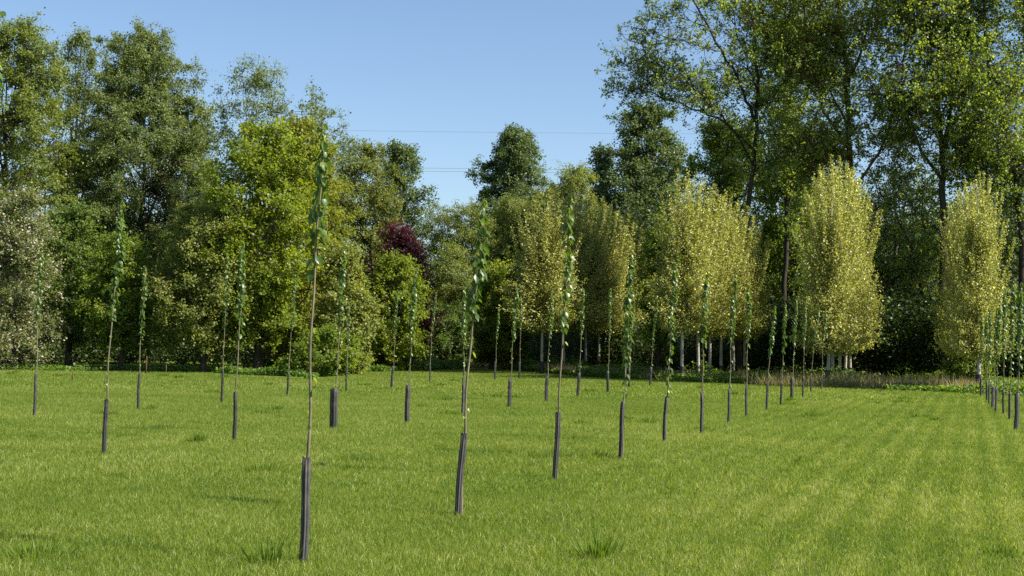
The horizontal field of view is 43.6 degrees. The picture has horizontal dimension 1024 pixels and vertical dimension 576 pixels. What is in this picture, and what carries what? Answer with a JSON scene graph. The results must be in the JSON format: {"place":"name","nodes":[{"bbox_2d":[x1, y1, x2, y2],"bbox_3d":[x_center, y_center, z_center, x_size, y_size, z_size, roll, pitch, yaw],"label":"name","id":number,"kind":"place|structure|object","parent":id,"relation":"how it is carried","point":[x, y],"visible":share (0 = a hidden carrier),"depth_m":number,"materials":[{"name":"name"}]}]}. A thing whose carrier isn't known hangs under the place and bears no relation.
{"place":"outdoors","nodes":[
{"label":"outdoors","id":0,"kind":"place"},
{"bbox_2d":[0,343,1023,575],"bbox_3d":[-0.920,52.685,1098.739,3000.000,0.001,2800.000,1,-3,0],"label":"ground","id":1,"kind":"structure","parent":0,"point":[225,364],"depth_m":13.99,"materials":[{"name":"green plant"}]},
{"bbox_2d":[0,182,78,369],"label":"hawthorn tree","id":2,"kind":"object","parent":1,"relation":"on","point":[22,247],"visible":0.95,"depth_m":66.20,"materials":[{"name":"green plant"}]},
{"bbox_2d":[33,247,45,414],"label":"poplar sapling","id":3,"kind":"object","parent":1,"relation":"on","point":[38,304],"visible":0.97,"depth_m":26.81,"materials":[{"name":"green plant"}]},
{"bbox_2d":[0,7,93,360],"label":"deciduous tree","id":4,"kind":"object","parent":1,"relation":"on","point":[25,105],"visible":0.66,"depth_m":83.44,"materials":[{"name":"green plant"}]},
{"bbox_2d":[19,194,113,365],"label":"deciduous tree","id":5,"kind":"object","parent":1,"relation":"on","point":[78,247],"visible":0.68,"depth_m":69.95,"materials":[{"name":"green plant"}]},
{"bbox_2d":[36,22,105,360],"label":"deciduous tree","id":6,"kind":"object","parent":1,"relation":"on","point":[78,40],"visible":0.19,"depth_m":96.36,"materials":[{"name":"green plant"}]},
{"bbox_2d":[102,200,126,453],"bbox_3d":[-5.542,0.569,17.864,0.257,3.631,0.180,3,-3,-30],"label":"poplar sapling","id":7,"kind":"object","parent":1,"relation":"on","point":[120,225],"visible":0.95,"depth_m":17.87,"materials":[{"name":"green plant"}]},
{"bbox_2d":[60,221,173,369],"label":"deciduous tree","id":8,"kind":"object","parent":1,"relation":"on","point":[123,335],"visible":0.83,"depth_m":67.42,"materials":[{"name":"green plant"}]},
{"bbox_2d":[40,12,221,363],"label":"willow tree","id":9,"kind":"object","parent":1,"relation":"on","point":[121,110],"visible":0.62,"depth_m":88.43,"materials":[{"name":"green plant"}]},
{"bbox_2d":[137,266,148,407],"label":"poplar sapling","id":10,"kind":"object","parent":1,"relation":"on","point":[144,292],"visible":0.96,"depth_m":29.93,"materials":[{"name":"green plant"}]},
{"bbox_2d":[148,119,220,363],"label":"willow tree","id":11,"kind":"object","parent":1,"relation":"on","point":[167,217],"visible":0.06,"depth_m":92.83,"materials":[{"name":"green plant"}]},
{"bbox_2d":[134,196,285,372],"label":"field maple","id":12,"kind":"object","parent":1,"relation":"on","point":[170,302],"visible":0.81,"depth_m":65.99,"materials":[{"name":"green plant"}]},
{"bbox_2d":[220,256,230,401],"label":"poplar sapling","id":13,"kind":"object","parent":1,"relation":"on","point":[226,276],"visible":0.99,"depth_m":33.80,"materials":[{"name":"green plant"}]},
{"bbox_2d":[232,242,245,439],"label":"poplar sapling","id":14,"kind":"object","parent":1,"relation":"on","point":[240,285],"visible":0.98,"depth_m":20.79,"materials":[{"name":"green plant"}]},
{"bbox_2d":[180,53,325,366],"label":"locust tree","id":15,"kind":"object","parent":1,"relation":"on","point":[259,75],"visible":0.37,"depth_m":84.00,"materials":[{"name":"green plant"}]},
{"bbox_2d":[177,114,337,368],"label":"maple tree","id":16,"kind":"object","parent":1,"relation":"on","point":[277,176],"visible":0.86,"depth_m":66.90,"materials":[{"name":"green plant"}]},
{"bbox_2d":[286,274,296,394],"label":"poplar sapling","id":17,"kind":"object","parent":1,"relation":"on","point":[294,288],"visible":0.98,"depth_m":39.66,"materials":[{"name":"green plant"}]},
{"bbox_2d":[254,107,366,370],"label":"maple tree","id":18,"kind":"object","parent":1,"relation":"on","point":[304,125],"visible":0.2,"depth_m":72.42,"materials":[{"name":"green plant"}]},
{"bbox_2d":[299,122,330,562],"bbox_3d":[-1.459,0.414,9.439,0.192,3.301,0.176,1,-3,0],"label":"poplar sapling","id":19,"kind":"object","parent":1,"relation":"on","point":[323,165],"visible":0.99,"depth_m":9.43,"materials":[{"name":"green plant"}]},
{"bbox_2d":[271,322,366,375],"bbox_3d":[-9.301,3.227,64.050,4.521,3.205,4.120,3,-3,-32],"label":"leafy shrub","id":20,"kind":"object","parent":1,"relation":"on","point":[326,352],"visible":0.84,"depth_m":63.43,"materials":[{"name":"green plant"}]},
{"bbox_2d":[268,75,379,295],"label":"locust tree","id":21,"kind":"object","parent":1,"relation":"on","point":[331,113],"visible":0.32,"depth_m":84.31,"materials":[{"name":"green plant"}]},
{"bbox_2d":[329,249,346,428],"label":"poplar sapling","id":22,"kind":"object","parent":1,"relation":"on","point":[333,419],"visible":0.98,"depth_m":24.33,"materials":[{"name":"green plant"}]},
{"bbox_2d":[300,237,386,373],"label":"field maple","id":23,"kind":"object","parent":1,"relation":"on","point":[359,309],"visible":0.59,"depth_m":67.58,"materials":[{"name":"green plant"}]},
{"bbox_2d":[345,298,350,390],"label":"poplar sapling","id":24,"kind":"object","parent":1,"relation":"on","point":[348,325],"visible":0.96,"depth_m":43.70,"materials":[{"name":"green plant"}]},
{"bbox_2d":[323,138,409,326],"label":"deciduous tree","id":25,"kind":"object","parent":1,"relation":"on","point":[377,195],"visible":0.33,"depth_m":87.58,"materials":[{"name":"green plant"}]},
{"bbox_2d":[390,289,398,386],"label":"poplar sapling","id":26,"kind":"object","parent":1,"relation":"on","point":[394,331],"visible":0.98,"depth_m":48.42,"materials":[{"name":"green plant"}]},
{"bbox_2d":[356,248,437,369],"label":"maple tree","id":27,"kind":"object","parent":1,"relation":"on","point":[391,264],"visible":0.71,"depth_m":78.34,"materials":[{"name":"green plant"}]},
{"bbox_2d":[363,138,439,256],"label":"poplar tree","id":28,"kind":"object","parent":1,"relation":"on","point":[401,155],"visible":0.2,"depth_m":129.92,"materials":[{"name":"green plant"}]},
{"bbox_2d":[363,213,449,364],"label":"copper tree","id":29,"kind":"object","parent":1,"relation":"on","point":[401,238],"visible":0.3,"depth_m":83.17,"materials":[{"name":"purple plant"}]},
{"bbox_2d":[404,268,418,421],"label":"poplar sapling","id":30,"kind":"object","parent":1,"relation":"on","point":[408,387],"visible":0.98,"depth_m":26.63,"materials":[{"name":"green plant"}]},
{"bbox_2d":[410,201,465,306],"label":"willow tree","id":31,"kind":"object","parent":1,"relation":"on","point":[440,222],"visible":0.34,"depth_m":119.78,"materials":[{"name":"green plant"}]},
{"bbox_2d":[422,298,480,363],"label":"leafy bush","id":32,"kind":"object","parent":1,"relation":"on","point":[447,329],"visible":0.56,"depth_m":94.96,"materials":[{"name":"green plant"}]},
{"bbox_2d":[418,236,504,342],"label":"willow tree","id":33,"kind":"object","parent":1,"relation":"on","point":[447,274],"visible":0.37,"depth_m":105.24,"materials":[{"name":"green plant"}]},
{"bbox_2d":[460,287,467,413],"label":"poplar sapling","id":34,"kind":"object","parent":1,"relation":"on","point":[464,319],"visible":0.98,"depth_m":30.21,"materials":[{"name":"green plant"}]},
{"bbox_2d":[454,198,489,515],"bbox_3d":[-0.364,0.673,12.110,0.292,3.068,0.183,2,-3,-22],"label":"poplar sapling","id":35,"kind":"object","parent":1,"relation":"on","point":[479,264],"visible":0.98,"depth_m":12.10,"materials":[{"name":"green plant"}]},
{"bbox_2d":[438,196,507,310],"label":"willow tree","id":36,"kind":"object","parent":1,"relation":"on","point":[469,238],"visible":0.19,"depth_m":117.61,"materials":[{"name":"green plant"}]},
{"bbox_2d":[464,258,519,369],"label":"maple tree","id":37,"kind":"object","parent":1,"relation":"on","point":[489,351],"visible":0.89,"depth_m":89.32,"materials":[{"name":"green plant"}]},
{"bbox_2d":[451,193,533,335],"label":"willow tree","id":38,"kind":"object","parent":1,"relation":"on","point":[502,250],"visible":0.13,"depth_m":112.22,"materials":[{"name":"green plant"}]},
{"bbox_2d":[464,122,551,263],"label":"poplar tree","id":39,"kind":"object","parent":1,"relation":"on","point":[515,173],"visible":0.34,"depth_m":149.56,"materials":[{"name":"green plant"}]},
{"bbox_2d":[1,272,1023,380],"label":"undergrowth","id":40,"kind":"object","parent":1,"relation":"on","point":[901,348],"visible":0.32,"depth_m":81.58,"materials":[{"name":"green plant"}]},
{"bbox_2d":[1,353,1023,394],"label":"weeds","id":41,"kind":"object","parent":1,"relation":"on","point":[526,365],"visible":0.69,"depth_m":65.86,"materials":[{"name":"green plant"}]},
{"bbox_2d":[1,171,1023,374],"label":"woodland","id":42,"kind":"object","parent":1,"relation":"on","point":[888,301],"depth_m":103.96,"materials":[{"name":"green plant"}]},
{"bbox_2d":[507,287,519,406],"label":"poplar sapling","id":43,"kind":"object","parent":1,"relation":"on","point":[516,298],"visible":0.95,"depth_m":34.10,"materials":[{"name":"green plant"}]},
{"bbox_2d":[495,311,536,369],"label":"maple tree","id":44,"kind":"object","parent":1,"relation":"on","point":[517,352],"visible":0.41,"depth_m":91.38,"materials":[{"name":"green plant"}]},
{"bbox_2d":[492,187,588,373],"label":"pale poplar","id":45,"kind":"object","parent":1,"relation":"on","point":[547,258],"visible":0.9,"depth_m":77.38,"materials":[{"name":"green plant"}]},
{"bbox_2d":[507,183,577,346],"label":"tree","id":46,"kind":"object","parent":1,"relation":"on","point":[543,197],"visible":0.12,"depth_m":109.76,"materials":[{"name":"green plant"}]},
{"bbox_2d":[544,288,553,401],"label":"poplar sapling","id":47,"kind":"object","parent":1,"relation":"on","point":[550,333],"visible":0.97,"depth_m":38.21,"materials":[{"name":"green plant"}]},
{"bbox_2d":[514,175,610,364],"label":"pale poplar","id":48,"kind":"object","parent":1,"relation":"on","point":[582,274],"visible":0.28,"depth_m":82.63,"materials":[{"name":"green plant"}]},
{"bbox_2d":[552,194,574,479],"bbox_3d":[0.636,0.614,15.634,0.239,3.549,0.179,1,-3,0],"label":"poplar sapling","id":49,"kind":"object","parent":1,"relation":"on","point":[562,322],"visible":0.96,"depth_m":15.63,"materials":[{"name":"green plant"}]},
{"bbox_2d":[544,160,611,340],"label":"willow tree","id":50,"kind":"object","parent":1,"relation":"on","point":[577,179],"visible":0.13,"depth_m":112.04,"materials":[{"name":"green plant"}]},
{"bbox_2d":[576,288,585,394],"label":"poplar sapling","id":51,"kind":"object","parent":1,"relation":"on","point":[579,366],"visible":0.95,"depth_m":42.69,"materials":[{"name":"green plant"}]},
{"bbox_2d":[560,188,624,364],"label":"pale poplar","id":52,"kind":"object","parent":1,"relation":"on","point":[603,296],"visible":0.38,"depth_m":86.39,"materials":[{"name":"green plant"}]},
{"bbox_2d":[582,142,622,211],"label":"poplar tree","id":53,"kind":"object","parent":1,"relation":"on","point":[603,160],"visible":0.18,"depth_m":124.08,"materials":[{"name":"green plant"}]},
{"bbox_2d":[575,201,639,367],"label":"pale poplar","id":54,"kind":"object","parent":1,"relation":"on","point":[614,255],"visible":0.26,"depth_m":89.47,"materials":[{"name":"green plant"}]},
{"bbox_2d":[606,288,611,391],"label":"poplar sapling","id":55,"kind":"object","parent":1,"relation":"on","point":[607,372],"visible":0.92,"depth_m":46.88,"materials":[{"name":"green plant"}]},
{"bbox_2d":[590,204,652,366],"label":"pale poplar","id":56,"kind":"object","parent":1,"relation":"on","point":[627,241],"visible":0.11,"depth_m":92.51,"materials":[{"name":"green plant"}]},
{"bbox_2d":[618,253,635,456],"bbox_3d":[1.688,1.014,18.660,0.180,3.069,0.214,3,-3,-32],"label":"poplar sapling","id":57,"kind":"object","parent":1,"relation":"on","point":[628,299],"visible":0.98,"depth_m":18.66,"materials":[{"name":"green plant"}]},
{"bbox_2d":[606,214,658,361],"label":"pale poplar","id":58,"kind":"object","parent":1,"relation":"on","point":[639,271],"visible":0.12,"depth_m":94.41,"materials":[{"name":"green plant"}]},
{"bbox_2d":[622,200,668,286],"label":"deciduous tree","id":59,"kind":"object","parent":1,"relation":"on","point":[634,212],"visible":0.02,"depth_m":112.00,"materials":[{"name":"green plant"}]},
{"bbox_2d":[593,97,699,232],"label":"poplar tree","id":60,"kind":"object","parent":1,"relation":"on","point":[637,169],"visible":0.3,"depth_m":119.11,"materials":[{"name":"green plant"}]},
{"bbox_2d":[630,207,680,368],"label":"deciduous tree","id":61,"kind":"object","parent":1,"relation":"on","point":[660,338],"visible":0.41,"depth_m":75.85,"materials":[{"name":"green plant"}]},
{"bbox_2d":[662,256,679,441],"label":"poplar sapling","id":62,"kind":"object","parent":1,"relation":"on","point":[674,294],"visible":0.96,"depth_m":22.14,"materials":[{"name":"green plant"}]},
{"bbox_2d":[641,168,725,374],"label":"pale poplar","id":63,"kind":"object","parent":1,"relation":"on","point":[687,247],"visible":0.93,"depth_m":66.08,"materials":[{"name":"green plant"}]},
{"bbox_2d":[652,171,741,374],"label":"pale poplar","id":64,"kind":"object","parent":1,"relation":"on","point":[718,320],"visible":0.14,"depth_m":68.78,"materials":[{"name":"green plant"}]},
{"bbox_2d":[699,274,709,432],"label":"poplar sapling","id":65,"kind":"object","parent":1,"relation":"on","point":[705,294],"visible":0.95,"depth_m":24.70,"materials":[{"name":"green plant"}]},
{"bbox_2d":[594,0,822,371],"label":"poplar tree","id":66,"kind":"object","parent":1,"relation":"on","point":[707,95],"visible":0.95,"depth_m":78.70,"materials":[{"name":"green plant"}]},
{"bbox_2d":[689,187,746,372],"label":"pale poplar","id":67,"kind":"object","parent":1,"relation":"on","point":[726,257],"visible":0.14,"depth_m":70.47,"materials":[{"name":"green plant"}]},
{"bbox_2d":[660,105,798,368],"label":"deciduous tree","id":68,"kind":"object","parent":1,"relation":"on","point":[719,175],"visible":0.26,"depth_m":98.27,"materials":[{"name":"green plant"}]},
{"bbox_2d":[727,273,737,422],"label":"poplar sapling","id":69,"kind":"object","parent":1,"relation":"on","point":[733,302],"visible":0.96,"depth_m":28.64,"materials":[{"name":"green plant"}]},
{"bbox_2d":[706,189,759,371],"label":"pale poplar","id":70,"kind":"object","parent":1,"relation":"on","point":[739,291],"visible":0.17,"depth_m":72.68,"materials":[{"name":"green plant"}]},
{"bbox_2d":[718,196,772,369],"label":"pale poplar","id":71,"kind":"object","parent":1,"relation":"on","point":[743,333],"visible":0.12,"depth_m":74.73,"materials":[{"name":"green plant"}]},
{"bbox_2d":[744,286,751,415],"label":"poplar sapling","id":72,"kind":"object","parent":1,"relation":"on","point":[749,304],"visible":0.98,"depth_m":31.55,"materials":[{"name":"green plant"}]},
{"bbox_2d":[729,207,778,371],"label":"pale poplar","id":73,"kind":"object","parent":1,"relation":"on","point":[755,335],"visible":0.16,"depth_m":76.51,"materials":[{"name":"green plant"}]},
{"bbox_2d":[765,306,776,409],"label":"poplar sapling","id":74,"kind":"object","parent":1,"relation":"on","point":[773,322],"visible":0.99,"depth_m":35.21,"materials":[{"name":"green plant"}]},
{"bbox_2d":[780,305,786,403],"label":"poplar sapling","id":75,"kind":"object","parent":1,"relation":"on","point":[784,336],"visible":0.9,"depth_m":38.32,"materials":[{"name":"green plant"}]},
{"bbox_2d":[694,0,880,304],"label":"poplar tree","id":76,"kind":"object","parent":1,"relation":"on","point":[790,193],"visible":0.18,"depth_m":92.92,"materials":[{"name":"green plant"}]},
{"bbox_2d":[750,165,826,311],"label":"deciduous tree","id":77,"kind":"object","parent":1,"relation":"on","point":[778,228],"visible":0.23,"depth_m":95.97,"materials":[{"name":"green plant"}]},
{"bbox_2d":[790,299,797,396],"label":"poplar sapling","id":78,"kind":"object","parent":1,"relation":"on","point":[794,326],"visible":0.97,"depth_m":41.98,"materials":[{"name":"green plant"}]},
{"bbox_2d":[802,301,806,396],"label":"poplar sapling","id":79,"kind":"object","parent":1,"relation":"on","point":[804,321],"visible":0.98,"depth_m":45.79,"materials":[{"name":"green plant"}]},
{"bbox_2d":[780,164,866,378],"bbox_3d":[15.151,-0.590,62.288,4.188,10.895,4.095,-1,-3,30],"label":"pale poplar","id":80,"kind":"object","parent":1,"relation":"on","point":[830,258],"visible":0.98,"depth_m":61.79,"materials":[{"name":"green plant"}]},
{"bbox_2d":[790,154,871,377],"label":"pale poplar","id":81,"kind":"object","parent":1,"relation":"on","point":[857,215],"visible":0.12,"depth_m":65.02,"materials":[{"name":"green plant"}]},
{"bbox_2d":[708,0,970,376],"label":"poplar tree","id":82,"kind":"object","parent":1,"relation":"on","point":[825,53],"visible":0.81,"depth_m":78.56,"materials":[{"name":"green plant"}]},
{"bbox_2d":[798,168,882,374],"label":"pale poplar","id":83,"kind":"object","parent":1,"relation":"on","point":[868,198],"visible":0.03,"depth_m":70.67,"materials":[{"name":"green plant"}]},
{"bbox_2d":[798,161,889,378],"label":"pale poplar","id":84,"kind":"object","parent":1,"relation":"on","point":[866,312],"visible":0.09,"depth_m":67.71,"materials":[{"name":"green plant"}]},
{"bbox_2d":[840,179,884,377],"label":"pale poplar","id":85,"kind":"object","parent":1,"relation":"on","point":[876,279],"visible":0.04,"depth_m":73.87,"materials":[{"name":"green plant"}]},
{"bbox_2d":[857,119,937,322],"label":"deciduous tree","id":86,"kind":"object","parent":1,"relation":"on","point":[886,234],"visible":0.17,"depth_m":97.63,"materials":[{"name":"green plant"}]},
{"bbox_2d":[865,148,957,370],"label":"deciduous tree","id":87,"kind":"object","parent":1,"relation":"on","point":[919,272],"visible":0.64,"depth_m":79.71,"materials":[{"name":"green plant"}]},
{"bbox_2d":[829,0,1019,371],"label":"poplar tree","id":88,"kind":"object","parent":1,"relation":"on","point":[877,96],"visible":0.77,"depth_m":75.77,"materials":[{"name":"green plant"}]},
{"bbox_2d":[899,0,1023,315],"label":"poplar tree","id":89,"kind":"object","parent":1,"relation":"on","point":[994,93],"visible":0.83,"depth_m":74.96,"materials":[{"name":"green plant"}]},
{"bbox_2d":[929,181,998,376],"bbox_3d":[22.363,-0.143,63.118,3.385,10.315,3.702,0,-3,15],"label":"pale poplar","id":90,"kind":"object","parent":1,"relation":"on","point":[954,260],"visible":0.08,"depth_m":63.44,"materials":[{"name":"green plant"}]},
{"bbox_2d":[935,354,996,381],"bbox_3d":[21.373,3.924,59.909,2.415,1.879,2.418,3,-3,-37],"label":"leafy bush","id":91,"kind":"object","parent":1,"relation":"on","point":[957,369],"visible":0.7,"depth_m":59.60,"materials":[{"name":"green plant"}]},
{"bbox_2d":[932,196,999,375],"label":"pale poplar","id":92,"kind":"object","parent":1,"relation":"on","point":[948,230],"visible":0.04,"depth_m":66.24,"materials":[{"name":"green plant"}]},
{"bbox_2d":[929,179,1008,381],"bbox_3d":[21.473,-0.139,60.238,3.607,10.008,3.526,0,-3,27],"label":"pale poplar","id":93,"kind":"object","parent":1,"relation":"on","point":[954,268],"visible":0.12,"depth_m":60.10,"materials":[{"name":"green plant"}]},
{"bbox_2d":[979,317,983,395],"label":"poplar sapling","id":94,"kind":"object","parent":1,"relation":"on","point":[981,337],"visible":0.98,"depth_m":50.04,"materials":[{"name":"green plant"}]},
{"bbox_2d":[941,168,1023,382],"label":"pale poplar","id":95,"kind":"object","parent":1,"relation":"on","point":[975,278],"visible":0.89,"depth_m":56.76,"materials":[{"name":"green plant"}]},
{"bbox_2d":[984,315,988,399],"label":"poplar sapling","id":96,"kind":"object","parent":1,"relation":"on","point":[986,335],"visible":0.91,"depth_m":45.23,"materials":[{"name":"green plant"}]},
{"bbox_2d":[987,310,993,403],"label":"poplar sapling","id":97,"kind":"object","parent":1,"relation":"on","point":[989,333],"visible":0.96,"depth_m":42.29,"materials":[{"name":"green plant"}]},
{"bbox_2d":[991,308,999,407],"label":"poplar sapling","id":98,"kind":"object","parent":1,"relation":"on","point":[993,387],"visible":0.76,"depth_m":39.66,"materials":[{"name":"green plant"}]},
{"bbox_2d":[994,301,1002,411],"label":"poplar sapling","id":99,"kind":"object","parent":1,"relation":"on","point":[998,327],"visible":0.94,"depth_m":36.14,"materials":[{"name":"green plant"}]},
{"bbox_2d":[974,156,1023,286],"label":"deciduous tree","id":100,"kind":"object","parent":1,"relation":"on","point":[1012,267],"visible":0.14,"depth_m":92.05,"materials":[{"name":"green plant"}]},
{"bbox_2d":[1000,289,1006,413],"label":"poplar sapling","id":101,"kind":"object","parent":1,"relation":"on","point":[1003,330],"visible":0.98,"depth_m":35.03,"materials":[{"name":"green plant"}]},
{"bbox_2d":[1008,285,1016,419],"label":"poplar sapling","id":102,"kind":"object","parent":1,"relation":"on","point":[1012,317],"visible":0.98,"depth_m":31.97,"materials":[{"name":"green plant"}]},
{"bbox_2d":[1014,282,1023,429],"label":"poplar sapling","id":103,"kind":"object","parent":1,"relation":"on","point":[1017,395],"visible":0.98,"depth_m":27.70,"materials":[{"name":"green plant"}]},
{"bbox_2d":[0,0,1023,328],"label":"sky","id":104,"kind":"structure","parent":0,"point":[456,71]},
{"bbox_2d":[416,358,1023,393],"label":"dry grass","id":105,"kind":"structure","parent":0,"point":[865,381],"depth_m":59.99,"materials":[{"name":"green plant"}]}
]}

